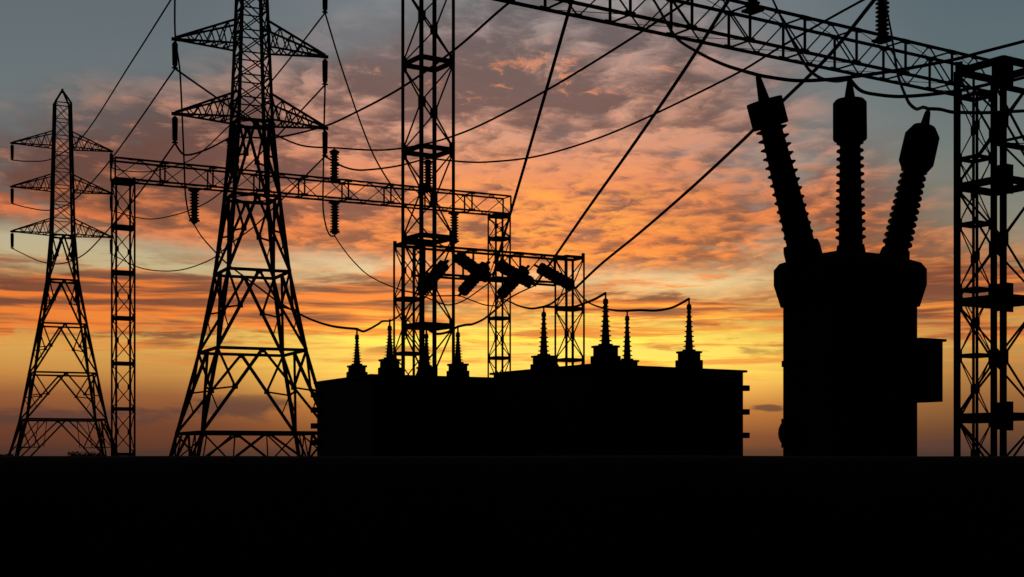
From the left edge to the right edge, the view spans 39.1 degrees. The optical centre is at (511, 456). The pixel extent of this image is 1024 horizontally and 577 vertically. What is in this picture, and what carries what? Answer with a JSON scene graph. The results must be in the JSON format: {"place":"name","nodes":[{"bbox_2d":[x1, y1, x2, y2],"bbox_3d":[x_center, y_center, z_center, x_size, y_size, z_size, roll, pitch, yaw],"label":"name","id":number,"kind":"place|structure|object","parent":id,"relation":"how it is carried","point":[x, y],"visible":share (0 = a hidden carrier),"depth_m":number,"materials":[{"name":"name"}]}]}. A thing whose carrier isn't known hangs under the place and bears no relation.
{"place":"outdoors","nodes":[
{"label":"outdoors","id":0,"kind":"place"},
{"bbox_2d":[0,455,1023,576],"bbox_3d":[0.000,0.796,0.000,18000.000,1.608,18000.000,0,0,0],"label":"ground","id":1,"kind":"structure","parent":0,"point":[525,516],"depth_m":8.16,"materials":[{"name":"soil"}]},
{"bbox_2d":[8,88,117,455],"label":"lattice pylon","id":2,"kind":"object","parent":1,"relation":"on","point":[31,375],"visible":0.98,"depth_m":123.51,"materials":[{"name":"metal"}]},
{"bbox_2d":[10,188,13,203],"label":"suspension insulator","id":3,"kind":"object","parent":2,"relation":"hanging from","point":[12,195],"visible":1,"depth_m":122.24,"materials":[{"name":"paint"}]},
{"bbox_2d":[12,69,174,210],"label":"overhead cable","id":4,"kind":"object","parent":3,"relation":"hanging from","point":[171,73],"visible":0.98,"depth_m":86.30,"materials":[{"name":"black metal"}]},
{"bbox_2d":[10,144,13,159],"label":"suspension insulator","id":5,"kind":"object","parent":2,"relation":"hanging from","point":[12,151],"visible":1,"depth_m":122.23,"materials":[{"name":"paint"}]},
{"bbox_2d":[12,0,170,161],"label":"overhead cable","id":6,"kind":"object","parent":5,"relation":"hanging from","point":[113,89],"visible":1,"depth_m":86.70,"materials":[{"name":"black metal"}]},
{"bbox_2d":[10,232,13,248],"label":"suspension insulator","id":7,"kind":"object","parent":2,"relation":"hanging from","point":[12,240],"visible":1,"depth_m":122.24,"materials":[{"name":"paint"}]},
{"bbox_2d":[12,143,174,264],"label":"overhead cable","id":8,"kind":"object","parent":7,"relation":"hanging from","point":[170,149],"visible":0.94,"depth_m":88.87,"materials":[{"name":"black metal"}]},
{"bbox_2d":[67,451,104,455],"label":"distant wood","id":9,"kind":"object","parent":1,"relation":"on","point":[72,453],"visible":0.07,"depth_m":608.95,"materials":[{"name":"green plant"}]},
{"bbox_2d":[169,0,327,455],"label":"lattice pylon","id":10,"kind":"object","parent":1,"relation":"on","point":[267,143],"visible":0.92,"depth_m":71.55,"materials":[{"name":"metal"}]},
{"bbox_2d":[172,115,177,143],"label":"suspension insulator","id":11,"kind":"object","parent":10,"relation":"hanging from","point":[174,128],"visible":1,"depth_m":70.35,"materials":[{"name":"brown ceramic"}]},
{"bbox_2d":[175,138,227,155],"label":"overhead cable","id":12,"kind":"object","parent":11,"relation":"hanging from","point":[181,152],"visible":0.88,"depth_m":75.09,"materials":[{"name":"black metal"}]},
{"bbox_2d":[172,41,177,68],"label":"suspension insulator","id":13,"kind":"object","parent":10,"relation":"hanging from","point":[174,53],"visible":1,"depth_m":70.35,"materials":[{"name":"paint"}]},
{"bbox_2d":[175,69,333,148],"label":"overhead cable","id":14,"kind":"object","parent":13,"relation":"hanging from","point":[197,84],"visible":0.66,"depth_m":74.66,"materials":[{"name":"black metal"}]},
{"bbox_2d":[322,58,327,84],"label":"suspension insulator","id":15,"kind":"object","parent":10,"relation":"hanging from","point":[325,70],"visible":1,"depth_m":73.44,"materials":[{"name":"paint"}]},
{"bbox_2d":[113,85,323,219],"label":"overhead cable","id":16,"kind":"object","parent":15,"relation":"hanging from","point":[309,101],"visible":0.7,"depth_m":89.30,"materials":[{"name":"black metal"}]},
{"bbox_2d":[322,85,334,236],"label":"overhead cable","id":17,"kind":"object","parent":15,"relation":"hanging from","point":[323,169],"visible":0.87,"depth_m":80.01,"materials":[{"name":"black metal"}]},
{"bbox_2d":[322,130,327,156],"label":"suspension insulator","id":18,"kind":"object","parent":10,"relation":"hanging from","point":[325,142],"visible":1,"depth_m":73.44,"materials":[{"name":"paint"}]},
{"bbox_2d":[113,156,324,271],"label":"overhead cable","id":19,"kind":"object","parent":18,"relation":"hanging from","point":[237,238],"visible":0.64,"depth_m":91.10,"materials":[{"name":"black metal"}]},
{"bbox_2d":[325,156,427,170],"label":"overhead cable","id":20,"kind":"object","parent":18,"relation":"hanging from","point":[328,158],"visible":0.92,"depth_m":78.95,"materials":[{"name":"black metal"}]},
{"bbox_2d":[322,0,327,12],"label":"suspension insulator","id":21,"kind":"object","parent":10,"relation":"hanging from","point":[325,5],"visible":1,"depth_m":73.46,"materials":[{"name":"paint"}]},
{"bbox_2d":[324,13,443,245],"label":"overhead cable","id":22,"kind":"object","parent":21,"relation":"hanging from","point":[361,123],"visible":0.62,"depth_m":79.12,"materials":[{"name":"black metal"}]},
{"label":"suspension insulator","id":23,"kind":"object","parent":10,"relation":"hanging from","visible":0},
{"bbox_2d":[174,0,194,224],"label":"overhead cable","id":24,"kind":"object","parent":23,"relation":"hanging from","point":[181,116],"visible":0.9,"depth_m":75.64,"materials":[{"name":"black metal"}]},
{"bbox_2d":[110,156,511,455],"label":"portal gantry","id":25,"kind":"object","parent":1,"relation":"on","point":[134,181],"visible":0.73,"depth_m":80.54,"materials":[{"name":"metal"}]},
{"bbox_2d":[188,188,200,223],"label":"post insulator","id":26,"kind":"object","parent":25,"relation":"hanging from","point":[194,204],"visible":1,"depth_m":80.52,"materials":[{"name":"paint"}]},
{"bbox_2d":[194,225,355,329],"bbox_3d":[-11.121,-8.170,59.316,0.434,9.667,44.793,0,0,-18],"label":"overhead cable","id":27,"kind":"object","parent":26,"relation":"hanging from","point":[304,316],"visible":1,"depth_m":48.71,"materials":[{"name":"black metal"}]},
{"bbox_2d":[226,140,232,172],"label":"post insulator","id":28,"kind":"object","parent":25,"relation":"on","point":[231,165],"visible":0.17,"depth_m":81.50,"materials":[{"name":"brown ceramic"}]},
{"bbox_2d":[240,3,508,138],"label":"overhead cable","id":29,"kind":"object","parent":28,"relation":"attached to","point":[447,55],"visible":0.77,"depth_m":65.38,"materials":[{"name":"black metal"}]},
{"bbox_2d":[328,200,340,234],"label":"post insulator","id":30,"kind":"object","parent":25,"relation":"hanging from","point":[334,218],"visible":1,"depth_m":84.52,"materials":[{"name":"paint"}]},
{"bbox_2d":[335,236,456,296],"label":"overhead cable","id":31,"kind":"object","parent":30,"relation":"hanging from","point":[378,280],"visible":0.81,"depth_m":80.53,"materials":[{"name":"black metal"}]},
{"bbox_2d":[328,149,340,183],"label":"post insulator","id":32,"kind":"object","parent":25,"relation":"on","point":[334,157],"visible":0.96,"depth_m":84.51,"materials":[{"name":"paint"}]},
{"bbox_2d":[334,0,689,150],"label":"overhead cable","id":33,"kind":"object","parent":32,"relation":"attached to","point":[589,64],"visible":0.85,"depth_m":65.78,"materials":[{"name":"black metal"}]},
{"bbox_2d":[424,159,431,191],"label":"post insulator","id":34,"kind":"object","parent":25,"relation":"on","point":[427,169],"visible":0.78,"depth_m":87.40,"materials":[{"name":"paint"}]},
{"bbox_2d":[428,0,864,162],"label":"overhead cable","id":35,"kind":"object","parent":34,"relation":"attached to","point":[771,52],"visible":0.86,"depth_m":68.30,"materials":[{"name":"black metal"}]},
{"bbox_2d":[448,211,460,243],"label":"post insulator","id":36,"kind":"object","parent":25,"relation":"hanging from","point":[456,228],"visible":0.57,"depth_m":88.27,"materials":[{"name":"paint"}]},
{"bbox_2d":[311,319,497,455],"bbox_3d":[-2.918,-0.935,38.625,3.920,5.150,4.650,0,0,-27],"label":"power transformer","id":37,"kind":"object","parent":1,"relation":"on","point":[389,409],"visible":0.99,"depth_m":36.95,"materials":[{"name":"metal"}]},
{"bbox_2d":[425,326,456,334],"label":"overhead cable","id":38,"kind":"object","parent":37,"relation":"attached to","point":[440,333],"visible":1,"depth_m":38.30,"materials":[{"name":"black metal"}]},
{"bbox_2d":[393,241,584,374],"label":"portal gantry","id":39,"kind":"object","parent":1,"relation":"on","point":[471,277],"visible":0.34,"depth_m":74.17,"materials":[{"name":"metal"}]},
{"bbox_2d":[416,260,448,295],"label":"strain insulator","id":40,"kind":"object","parent":39,"relation":"attached to","point":[440,263],"visible":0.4,"depth_m":73.31,"materials":[{"name":"brown ceramic"}]},
{"bbox_2d":[358,294,418,332],"bbox_3d":[-4.387,-5.863,56.121,0.230,5.054,36.143,0,0,-1],"label":"overhead cable","id":41,"kind":"object","parent":40,"relation":"attached to","point":[375,325],"visible":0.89,"depth_m":46.11,"materials":[{"name":"black metal"}]},
{"bbox_2d":[451,251,492,282],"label":"strain insulator","id":42,"kind":"object","parent":39,"relation":"attached to","point":[472,267],"visible":0.97,"depth_m":71.71,"materials":[{"name":"brown ceramic"}]},
{"bbox_2d":[426,281,490,305],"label":"overhead cable","id":43,"kind":"object","parent":42,"relation":"attached to","point":[464,299],"visible":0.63,"depth_m":72.88,"materials":[{"name":"black metal"}]},
{"bbox_2d":[491,0,573,281],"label":"overhead cable","id":44,"kind":"object","parent":42,"relation":"attached to","point":[539,111],"visible":1,"depth_m":54.41,"materials":[{"name":"black metal"}]},
{"bbox_2d":[457,261,490,296],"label":"strain insulator","id":45,"kind":"object","parent":39,"relation":"attached to","point":[465,287],"visible":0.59,"depth_m":74.87,"materials":[{"name":"brown ceramic"}]},
{"bbox_2d":[460,296,497,305],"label":"overhead cable","id":46,"kind":"object","parent":45,"relation":"hanging from","point":[480,303],"visible":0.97,"depth_m":75.91,"materials":[{"name":"black metal"}]},
{"bbox_2d":[496,265,529,298],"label":"strain insulator","id":47,"kind":"object","parent":39,"relation":"attached to","point":[504,290],"visible":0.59,"depth_m":76.05,"materials":[{"name":"brown ceramic"}]},
{"bbox_2d":[498,297,542,309],"bbox_3d":[0.055,-6.285,58.177,0.093,4.358,36.792,0,0,-3],"label":"overhead cable","id":48,"kind":"object","parent":47,"relation":"attached to","point":[533,308],"visible":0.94,"depth_m":48.44,"materials":[{"name":"black metal"}]},
{"bbox_2d":[493,259,535,287],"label":"strain insulator","id":49,"kind":"object","parent":39,"relation":"attached to","point":[510,271],"visible":0.95,"depth_m":72.89,"materials":[{"name":"brown ceramic"}]},
{"bbox_2d":[457,285,535,326],"bbox_3d":[-0.107,-6.053,55.471,0.149,5.373,35.688,0,0,4],"label":"overhead cable","id":50,"kind":"object","parent":49,"relation":"attached to","point":[484,318],"visible":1,"depth_m":47.24,"materials":[{"name":"black metal"}]},
{"bbox_2d":[535,0,730,285],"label":"overhead cable","id":51,"kind":"object","parent":49,"relation":"attached to","point":[709,30],"visible":1,"depth_m":53.81,"materials":[{"name":"black metal"}]},
{"bbox_2d":[534,262,575,289],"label":"strain insulator","id":52,"kind":"object","parent":39,"relation":"attached to","point":[559,278],"visible":0.91,"depth_m":74.08,"materials":[{"name":"brown ceramic"}]},
{"bbox_2d":[545,287,575,305],"bbox_3d":[2.080,-6.427,57.120,0.102,4.641,34.727,0,0,4],"label":"overhead cable","id":53,"kind":"object","parent":52,"relation":"attached to","point":[555,300],"visible":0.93,"depth_m":50.94,"materials":[{"name":"black metal"}]},
{"bbox_2d":[576,0,875,287],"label":"overhead cable","id":54,"kind":"object","parent":52,"relation":"attached to","point":[816,68],"visible":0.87,"depth_m":54.19,"materials":[{"name":"black metal"}]},
{"bbox_2d":[489,292,749,455],"bbox_3d":[2.854,-1.290,39.321,5.550,5.860,5.140,0,0,-33],"label":"power transformer","id":55,"kind":"object","parent":1,"relation":"on","point":[607,401],"visible":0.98,"depth_m":37.52,"materials":[{"name":"metal"}]},
{"bbox_2d":[543,292,604,307],"bbox_3d":[1.656,-4.099,38.409,0.100,0.269,3.199,0,0,-29],"label":"overhead cable","id":56,"kind":"object","parent":55,"relation":"attached to","point":[588,301],"visible":1,"depth_m":38.22,"materials":[{"name":"black metal"}]},
{"bbox_2d":[576,288,625,311],"bbox_3d":[3.210,-6.437,57.772,0.238,4.621,33.341,0,0,0],"label":"overhead cable","id":57,"kind":"object","parent":55,"relation":"attached to","point":[615,310],"visible":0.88,"depth_m":50.75,"materials":[{"name":"black metal"}]},
{"bbox_2d":[626,298,688,311],"bbox_3d":[4.006,-4.098,39.635,0.104,0.230,3.276,0,0,-25],"label":"overhead cable","id":58,"kind":"object","parent":55,"relation":"attached to","point":[658,310],"visible":1,"depth_m":39.64,"materials":[{"name":"black metal"}]},
{"bbox_2d":[401,0,989,455],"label":"portal gantry","id":59,"kind":"object","parent":1,"relation":"on","point":[421,146],"visible":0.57,"depth_m":48.99,"materials":[{"name":"metal"}]},
{"bbox_2d":[741,0,763,14],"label":"post insulator","id":60,"kind":"object","parent":59,"relation":"on","point":[754,11],"visible":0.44,"depth_m":52.08,"materials":[{"name":"paint"}]},
{"bbox_2d":[772,0,850,82],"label":"overhead cable","id":61,"kind":"object","parent":60,"relation":"attached to","point":[810,71],"visible":0.84,"depth_m":25.55,"materials":[{"name":"black metal"}]},
{"bbox_2d":[871,0,890,44],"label":"post insulator","id":62,"kind":"object","parent":59,"relation":"on","point":[882,24],"visible":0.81,"depth_m":55.82,"materials":[{"name":"paint"}]},
{"bbox_2d":[884,0,927,110],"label":"overhead cable","id":63,"kind":"object","parent":62,"relation":"attached to","point":[911,105],"visible":0.98,"depth_m":26.77,"materials":[{"name":"black metal"}]},
{"bbox_3d":[3.579,-17.137,48.798,0.605,2.025,0.620,0,0,-34],"label":"post insulator","id":64,"kind":"object","parent":59,"relation":"on","visible":0},
{"bbox_2d":[652,0,757,75],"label":"overhead cable","id":65,"kind":"object","parent":64,"relation":"hanging from","point":[703,54],"visible":1,"depth_m":23.10,"materials":[{"name":"black metal"}]},
{"bbox_2d":[747,74,946,455],"bbox_3d":[4.620,-1.792,19.955,3.032,6.905,1.620,0,0,-31],"label":"power transformer","id":66,"kind":"object","parent":1,"relation":"on","point":[862,364],"visible":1,"depth_m":19.58,"materials":[{"name":"metal"}]},
{"bbox_2d":[758,40,1023,82],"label":"overhead cable","id":67,"kind":"object","parent":66,"relation":"attached to","point":[890,70],"visible":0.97,"depth_m":21.12,"materials":[{"name":"black metal"}]},
{"bbox_2d":[851,72,1023,97],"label":"overhead cable","id":68,"kind":"object","parent":66,"relation":"attached to","point":[857,87],"visible":1,"depth_m":21.42,"materials":[{"name":"black metal"}]},
{"bbox_2d":[928,107,1023,113],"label":"overhead cable","id":69,"kind":"object","parent":66,"relation":"attached to","point":[973,112],"visible":1,"depth_m":21.52,"materials":[{"name":"black metal"}]},
{"bbox_2d":[954,55,1023,455],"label":"portal gantry","id":70,"kind":"object","parent":1,"relation":"on","point":[1003,299],"visible":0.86,"depth_m":33.48,"materials":[{"name":"metal"}]},
{"bbox_2d":[0,0,1023,455],"label":"sky","id":71,"kind":"structure","parent":0,"point":[720,247],"materials":[{"name":"orange"}]},
{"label":"suspension insulator","id":72,"kind":"object","parent":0,"visible":0},
{"bbox_2d":[112,13,324,171],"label":"overhead cable","id":73,"kind":"object","parent":72,"relation":"hanging from","point":[311,30],"visible":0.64,"depth_m":89.61,"materials":[{"name":"black metal"}]}
]}

